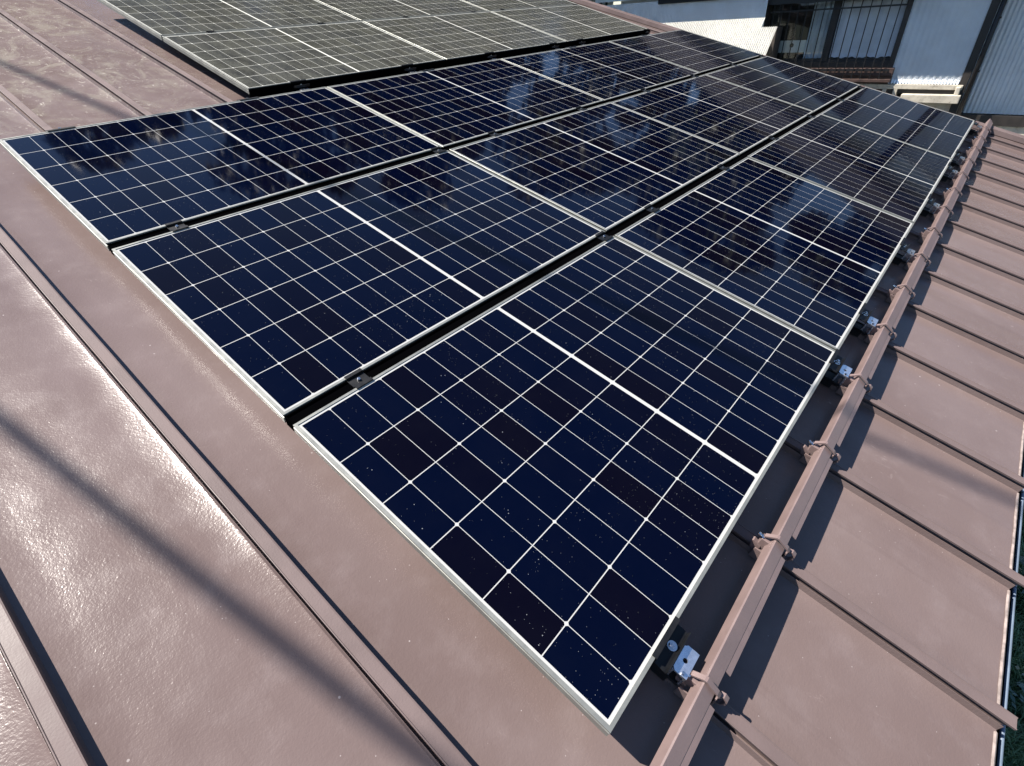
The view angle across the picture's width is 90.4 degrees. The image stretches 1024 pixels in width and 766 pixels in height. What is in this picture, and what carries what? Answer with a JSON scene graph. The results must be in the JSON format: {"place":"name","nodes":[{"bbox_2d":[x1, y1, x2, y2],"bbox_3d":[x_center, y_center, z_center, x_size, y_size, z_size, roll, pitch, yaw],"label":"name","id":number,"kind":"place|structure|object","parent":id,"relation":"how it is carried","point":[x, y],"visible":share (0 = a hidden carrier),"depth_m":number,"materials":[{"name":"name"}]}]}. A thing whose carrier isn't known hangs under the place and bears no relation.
{"place":"outdoors","nodes":[
{"label":"outdoors","id":0,"kind":"place"},
{"bbox_2d":[595,0,1023,134],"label":"neighbour house","id":1,"kind":"structure","parent":0,"point":[964,58],"depth_m":7.46,"materials":[{"name":"white paint"}]},
{"bbox_2d":[763,0,913,78],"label":"window","id":2,"kind":"structure","parent":1,"relation":"in","point":[867,35],"depth_m":7.75,"materials":[{"name":"black"}]},
{"bbox_2d":[1003,506,1023,765],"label":"ground","id":3,"kind":"structure","parent":0,"point":[1011,701],"depth_m":3.68,"materials":[{"name":"green plant"}]},
{"bbox_2d":[0,0,1023,765],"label":"house","id":4,"kind":"structure","parent":3,"relation":"on","point":[208,556],"depth_m":1.43,"materials":[{"name":"brown paint"}]},
{"bbox_2d":[45,126,74,131],"bbox_3d":[-2.281,-1.253,2.588,0.054,0.098,0.120,36,50,22],"label":"end clamp","id":5,"kind":"object","parent":4,"relation":"attached to","point":[59,128],"visible":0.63,"depth_m":2.54,"materials":[{"name":"silver metal"}]},
{"bbox_2d":[165,220,188,231],"bbox_3d":[-1.396,-0.620,2.140,0.068,0.098,0.064,36,50,22],"label":"clamp","id":6,"kind":"object","parent":4,"relation":"attached to","point":[179,226],"visible":0.46,"depth_m":2.11,"materials":[{"name":"black metal"}]},
{"bbox_2d":[107,55,762,255],"bbox_3d":[0.766,-2.252,4.102,0.044,0.041,7.195,36,50,22],"label":"gap rail","id":7,"kind":"object","parent":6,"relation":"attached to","point":[113,245],"visible":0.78,"depth_m":2.62,"materials":[{"name":"black metal"}]},
{"bbox_2d":[0,87,441,250],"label":"solar panel","id":8,"kind":"object","parent":4,"relation":"attached to","point":[104,184],"visible":0.96,"depth_m":2.55,"materials":[{"name":"glass"}]},
{"bbox_2d":[97,0,359,40],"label":"solar panel","id":9,"kind":"object","parent":4,"relation":"attached to","point":[159,19],"visible":0.85,"depth_m":4.29,"materials":[{"name":"glass"}]},
{"bbox_2d":[290,79,309,90],"bbox_3d":[-1.492,-2.069,3.571,0.158,0.101,0.120,36,51,21],"label":"panel mount","id":10,"kind":"object","parent":4,"relation":"attached to","point":[301,85],"visible":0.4,"depth_m":3.54,"materials":[{"name":"metal"}]},
{"bbox_2d":[162,21,445,93],"bbox_3d":[-1.575,-2.660,4.071,1.134,0.035,1.790,36,51,21],"label":"solar panel","id":11,"kind":"object","parent":4,"relation":"on","point":[245,60],"visible":0.98,"depth_m":3.94,"materials":[{"name":"glass"}]},
{"bbox_2d":[112,150,604,422],"bbox_3d":[-0.534,-0.629,2.274,1.134,0.036,1.790,36,50,22],"label":"solar panel","id":12,"kind":"object","parent":4,"relation":"attached to","point":[282,308],"visible":0.98,"depth_m":2.06,"materials":[{"name":"glass"}]},
{"bbox_2d":[344,368,372,388],"bbox_3d":[-0.506,0.017,1.688,0.068,0.098,0.064,36,50,22],"label":"clamp","id":13,"kind":"object","parent":4,"relation":"attached to","point":[360,380],"visible":0.58,"depth_m":1.66,"materials":[{"name":"black metal"}]},
{"bbox_2d":[317,0,487,20],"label":"solar panel","id":14,"kind":"object","parent":4,"relation":"attached to","point":[363,10],"visible":0.71,"depth_m":5.33,"materials":[{"name":"glass"}]},
{"bbox_2d":[401,63,415,72],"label":"panel mount","id":15,"kind":"object","parent":4,"relation":"attached to","point":[409,68],"visible":0.37,"depth_m":4.12,"materials":[{"name":"metal"}]},
{"bbox_2d":[431,146,446,152],"bbox_3d":[-0.438,-1.338,3.017,0.068,0.098,0.064,36,50,22],"label":"clamp","id":16,"kind":"object","parent":4,"relation":"attached to","point":[438,150],"visible":0.43,"depth_m":2.98,"materials":[{"name":"black metal"}]},
{"bbox_2d":[248,30,649,97],"bbox_3d":[0.020,-3.200,4.936,0.020,0.063,5.396,36,51,21],"label":"gap rail","id":17,"kind":"object","parent":4,"relation":"attached to","point":[314,83],"visible":0.75,"depth_m":4.20,"materials":[{"name":"black metal"}]},
{"bbox_2d":[363,11,566,59],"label":"solar panel","id":18,"kind":"object","parent":4,"relation":"on","point":[451,36],"visible":0.94,"depth_m":5.04,"materials":[{"name":"glass"}]},
{"bbox_2d":[327,59,603,147],"bbox_3d":[-0.262,-2.137,3.789,1.134,0.038,1.791,36,50,22],"label":"solar panel","id":19,"kind":"object","parent":4,"relation":"attached to","point":[445,106],"visible":0.92,"depth_m":3.66,"materials":[{"name":"glass"}]},
{"bbox_2d":[485,51,496,59],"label":"panel mount","id":20,"kind":"object","parent":4,"relation":"attached to","point":[491,56],"visible":0.32,"depth_m":4.71,"materials":[{"name":"metal"}]},
{"bbox_2d":[487,131,501,135],"bbox_3d":[-0.118,-1.577,3.310,0.068,0.098,0.064,36,50,22],"label":"clamp","id":21,"kind":"object","parent":4,"relation":"attached to","point":[493,134],"visible":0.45,"depth_m":3.27,"materials":[{"name":"black metal"}]},
{"bbox_2d":[462,0,575,10],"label":"solar panel","id":22,"kind":"object","parent":4,"relation":"attached to","point":[493,5],"visible":0.66,"depth_m":6.32,"materials":[{"name":"glass"}]},
{"bbox_2d":[293,236,835,735],"bbox_3d":[0.356,0.008,1.822,1.134,0.035,1.790,36,50,22],"label":"solar panel","id":23,"kind":"object","parent":4,"relation":"on","point":[555,476],"visible":0.98,"depth_m":1.57,"materials":[{"name":"glass"}]},
{"bbox_2d":[491,4,646,41],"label":"solar panel","id":24,"kind":"object","parent":4,"relation":"on","point":[567,23],"visible":0.91,"depth_m":6.12,"materials":[{"name":"glass"}]},
{"bbox_2d":[285,86,861,431],"bbox_3d":[1.657,-1.615,3.651,0.044,0.041,7.195,36,50,22],"label":"gap rail","id":25,"kind":"object","parent":4,"relation":"attached to","point":[316,404],"visible":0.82,"depth_m":2.08,"materials":[{"name":"black metal"}]},
{"bbox_2d":[449,102,739,231],"bbox_3d":[0.630,-1.502,3.338,1.134,0.035,1.790,36,50,22],"label":"solar panel","id":26,"kind":"object","parent":4,"relation":"attached to","point":[605,167],"visible":0.91,"depth_m":3.19,"materials":[{"name":"glass"}]},
{"bbox_2d":[501,41,698,100],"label":"solar panel","id":27,"kind":"object","parent":4,"relation":"attached to","point":[606,70],"visible":0.92,"depth_m":4.76,"materials":[{"name":"glass"}]},
{"bbox_2d":[595,231,612,240],"bbox_3d":[0.453,-0.701,2.566,0.068,0.098,0.064,36,50,22],"label":"clamp","id":28,"kind":"object","parent":4,"relation":"attached to","point":[604,237],"visible":0.48,"depth_m":2.53,"materials":[{"name":"black metal"}]},
{"bbox_2d":[644,204,659,212],"bbox_3d":[0.772,-0.940,2.859,0.068,0.098,0.064,36,50,22],"label":"clamp","id":29,"kind":"object","parent":4,"relation":"attached to","point":[651,209],"visible":0.43,"depth_m":2.82,"materials":[{"name":"black metal"}]},
{"bbox_2d":[649,616,699,684],"bbox_3d":[0.367,0.653,1.255,0.158,0.123,0.120,36,50,22],"label":"panel mount","id":30,"kind":"object","parent":4,"relation":"attached to","point":[673,655],"visible":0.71,"depth_m":1.22,"materials":[{"name":"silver metal"}]},
{"bbox_2d":[650,674,717,765],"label":"snow guard","id":31,"kind":"object","parent":4,"relation":"on","point":[684,734],"visible":0.92,"depth_m":1.12,"materials":[{"name":"brown paint"}]},
{"bbox_2d":[609,29,761,72],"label":"solar panel","id":32,"kind":"object","parent":4,"relation":"attached to","point":[692,51],"visible":0.9,"depth_m":5.83,"materials":[{"name":"glass"}]},
{"bbox_2d":[612,74,813,154],"bbox_3d":[1.792,-2.373,4.403,1.134,0.035,1.790,36,50,22],"label":"solar panel","id":33,"kind":"object","parent":4,"relation":"attached to","point":[734,117],"visible":0.92,"depth_m":4.30,"materials":[{"name":"glass"}]},
{"bbox_2d":[717,164,729,169],"bbox_3d":[1.411,-1.419,3.444,0.068,0.098,0.064,36,50,22],"label":"clamp","id":34,"kind":"object","parent":4,"relation":"attached to","point":[723,167],"visible":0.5,"depth_m":3.41,"materials":[{"name":"black metal"}]},
{"bbox_2d":[673,539,784,705],"bbox_3d":[0.607,0.610,1.353,0.118,0.110,0.542,36,50,22],"label":"snow guard","id":35,"kind":"object","parent":4,"relation":"on","point":[726,650],"visible":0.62,"depth_m":1.30,"materials":[{"name":"brown paint"}]},
{"bbox_2d":[615,157,913,349],"bbox_3d":[1.520,-0.863,2.889,1.134,0.036,1.790,36,50,22],"label":"solar panel","id":36,"kind":"object","parent":4,"relation":"on","point":[810,259],"visible":0.9,"depth_m":2.72,"materials":[{"name":"glass"}]},
{"bbox_2d":[705,56,860,112],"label":"solar panel","id":37,"kind":"object","parent":4,"relation":"attached to","point":[806,88],"visible":0.96,"depth_m":5.38,"materials":[{"name":"glass"}]},
{"bbox_2d":[748,445,832,560],"bbox_3d":[0.928,0.372,1.645,0.118,0.110,0.542,36,50,22],"label":"snow guard","id":38,"kind":"object","parent":4,"relation":"on","point":[793,516],"visible":0.7,"depth_m":1.58,"materials":[{"name":"brown paint"}]},
{"bbox_2d":[799,376,865,464],"bbox_3d":[1.247,0.133,1.938,0.118,0.110,0.542,36,50,22],"label":"snow guard","id":39,"kind":"object","parent":4,"relation":"on","point":[834,433],"visible":0.69,"depth_m":1.88,"materials":[{"name":"brown paint"}]},
{"bbox_2d":[820,349,851,387],"bbox_3d":[1.325,-0.065,2.133,0.158,0.123,0.120,36,50,22],"label":"panel mount","id":40,"kind":"object","parent":4,"relation":"attached to","point":[835,369],"visible":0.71,"depth_m":2.11,"materials":[{"name":"metal"}]},
{"bbox_2d":[747,113,951,222],"bbox_3d":[2.683,-1.736,3.951,1.134,0.036,1.790,36,50,22],"label":"solar panel","id":41,"kind":"object","parent":4,"relation":"on","point":[897,178],"visible":0.94,"depth_m":3.83,"materials":[{"name":"glass"}]},
{"bbox_2d":[836,325,890,395],"bbox_3d":[1.565,-0.108,2.232,0.118,0.111,0.542,36,50,22],"label":"snow guard","id":42,"kind":"object","parent":4,"relation":"on","point":[869,362],"visible":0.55,"depth_m":2.17,"materials":[{"name":"brown paint"}]},
{"bbox_2d":[849,303,877,336],"bbox_3d":[1.645,-0.305,2.425,0.158,0.123,0.120,36,50,22],"label":"panel mount","id":43,"kind":"object","parent":4,"relation":"attached to","point":[858,328],"visible":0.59,"depth_m":2.40,"materials":[{"name":"metal"}]},
{"bbox_2d":[864,286,910,343],"bbox_3d":[1.885,-0.347,2.524,0.118,0.111,0.542,36,50,22],"label":"snow guard","id":44,"kind":"object","parent":4,"relation":"on","point":[893,314],"visible":0.6,"depth_m":2.46,"materials":[{"name":"brown paint"}]},
{"bbox_2d":[820,87,973,158],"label":"solar panel","id":45,"kind":"object","parent":4,"relation":"on","point":[934,130],"visible":0.94,"depth_m":4.93,"materials":[{"name":"glass"}]},
{"bbox_2d":[891,238,914,264],"bbox_3d":[2.284,-0.783,3.011,0.158,0.123,0.120,36,50,22],"label":"panel mount","id":46,"kind":"object","parent":4,"relation":"attached to","point":[898,258],"visible":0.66,"depth_m":2.99,"materials":[{"name":"metal"}]},
{"bbox_2d":[886,254,925,302],"bbox_3d":[2.205,-0.586,2.817,0.118,0.111,0.542,36,50,22],"label":"snow guard","id":47,"kind":"object","parent":4,"relation":"on","point":[913,275],"visible":0.66,"depth_m":2.75,"materials":[{"name":"brown paint"}]},
{"bbox_2d":[904,228,939,269],"bbox_3d":[2.526,-0.825,3.108,0.118,0.110,0.542,36,50,22],"label":"snow guard","id":48,"kind":"object","parent":4,"relation":"on","point":[929,244],"visible":0.63,"depth_m":3.04,"materials":[{"name":"brown paint"}]},
{"bbox_2d":[920,193,939,216],"bbox_3d":[2.923,-1.262,3.596,0.158,0.123,0.120,36,50,22],"label":"panel mount","id":49,"kind":"object","parent":4,"relation":"attached to","point":[925,211],"visible":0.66,"depth_m":3.57,"materials":[{"name":"metal"}]},
{"bbox_2d":[918,207,948,243],"bbox_3d":[2.843,-1.066,3.402,0.118,0.110,0.542,36,50,22],"label":"snow guard","id":50,"kind":"object","parent":4,"relation":"on","point":[940,219],"visible":0.65,"depth_m":3.32,"materials":[{"name":"brown paint"}]},
{"bbox_2d":[931,188,958,219],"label":"snow guard","id":51,"kind":"object","parent":4,"relation":"on","point":[951,199],"visible":0.69,"depth_m":3.62,"materials":[{"name":"brown paint"}]},
{"bbox_2d":[941,162,957,181],"bbox_3d":[3.562,-1.741,4.181,0.158,0.123,0.120,36,50,22],"label":"panel mount","id":52,"kind":"object","parent":4,"relation":"attached to","point":[945,177],"visible":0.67,"depth_m":4.16,"materials":[{"name":"metal"}]},
{"bbox_2d":[941,172,966,201],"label":"snow guard","id":53,"kind":"object","parent":4,"relation":"on","point":[959,183],"visible":0.59,"depth_m":3.90,"materials":[{"name":"brown paint"}]},
{"bbox_2d":[950,149,964,166],"bbox_3d":[3.882,-1.980,4.474,0.158,0.123,0.120,36,50,22],"label":"panel mount","id":54,"kind":"object","parent":4,"relation":"attached to","point":[953,162],"visible":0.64,"depth_m":4.45,"materials":[{"name":"metal"}]},
{"bbox_2d":[949,159,972,184],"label":"snow guard","id":55,"kind":"object","parent":4,"relation":"on","point":[967,167],"visible":0.63,"depth_m":4.19,"materials":[{"name":"brown paint"}]},
{"bbox_2d":[957,147,978,170],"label":"snow guard","id":56,"kind":"object","parent":4,"relation":"on","point":[973,154],"visible":0.69,"depth_m":4.48,"materials":[{"name":"brown paint"}]},
{"bbox_2d":[964,136,983,157],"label":"snow guard","id":57,"kind":"object","parent":4,"relation":"on","point":[979,142],"visible":0.61,"depth_m":4.75,"materials":[{"name":"brown paint"}]},
{"bbox_2d":[968,119,981,134],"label":"panel mount","id":58,"kind":"object","parent":4,"relation":"attached to","point":[971,131],"visible":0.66,"depth_m":5.33,"materials":[{"name":"metal"}]},
{"bbox_2d":[970,127,988,146],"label":"snow guard","id":59,"kind":"object","parent":4,"relation":"on","point":[984,133],"visible":0.66,"depth_m":5.04,"materials":[{"name":"brown paint"}]},
{"bbox_2d":[975,119,992,136],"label":"snow guard","id":60,"kind":"object","parent":4,"relation":"on","point":[988,123],"visible":0.65,"depth_m":5.35,"materials":[{"name":"brown paint"}]},
{"bbox_2d":[589,0,612,5],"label":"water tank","id":61,"kind":"object","parent":3,"relation":"on","point":[607,3],"depth_m":11.57,"materials":[{"name":"paint"}]},
{"bbox_2d":[1009,666,1023,708],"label":"weed","id":62,"kind":"object","parent":3,"relation":"on","point":[1021,685],"visible":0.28,"depth_m":3.55,"materials":[{"name":"green plant"}]},
{"bbox_2d":[1018,556,1023,592],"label":"weed","id":63,"kind":"object","parent":3,"relation":"on","point":[1021,559],"visible":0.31,"depth_m":4.13,"materials":[{"name":"green plant"}]}
]}

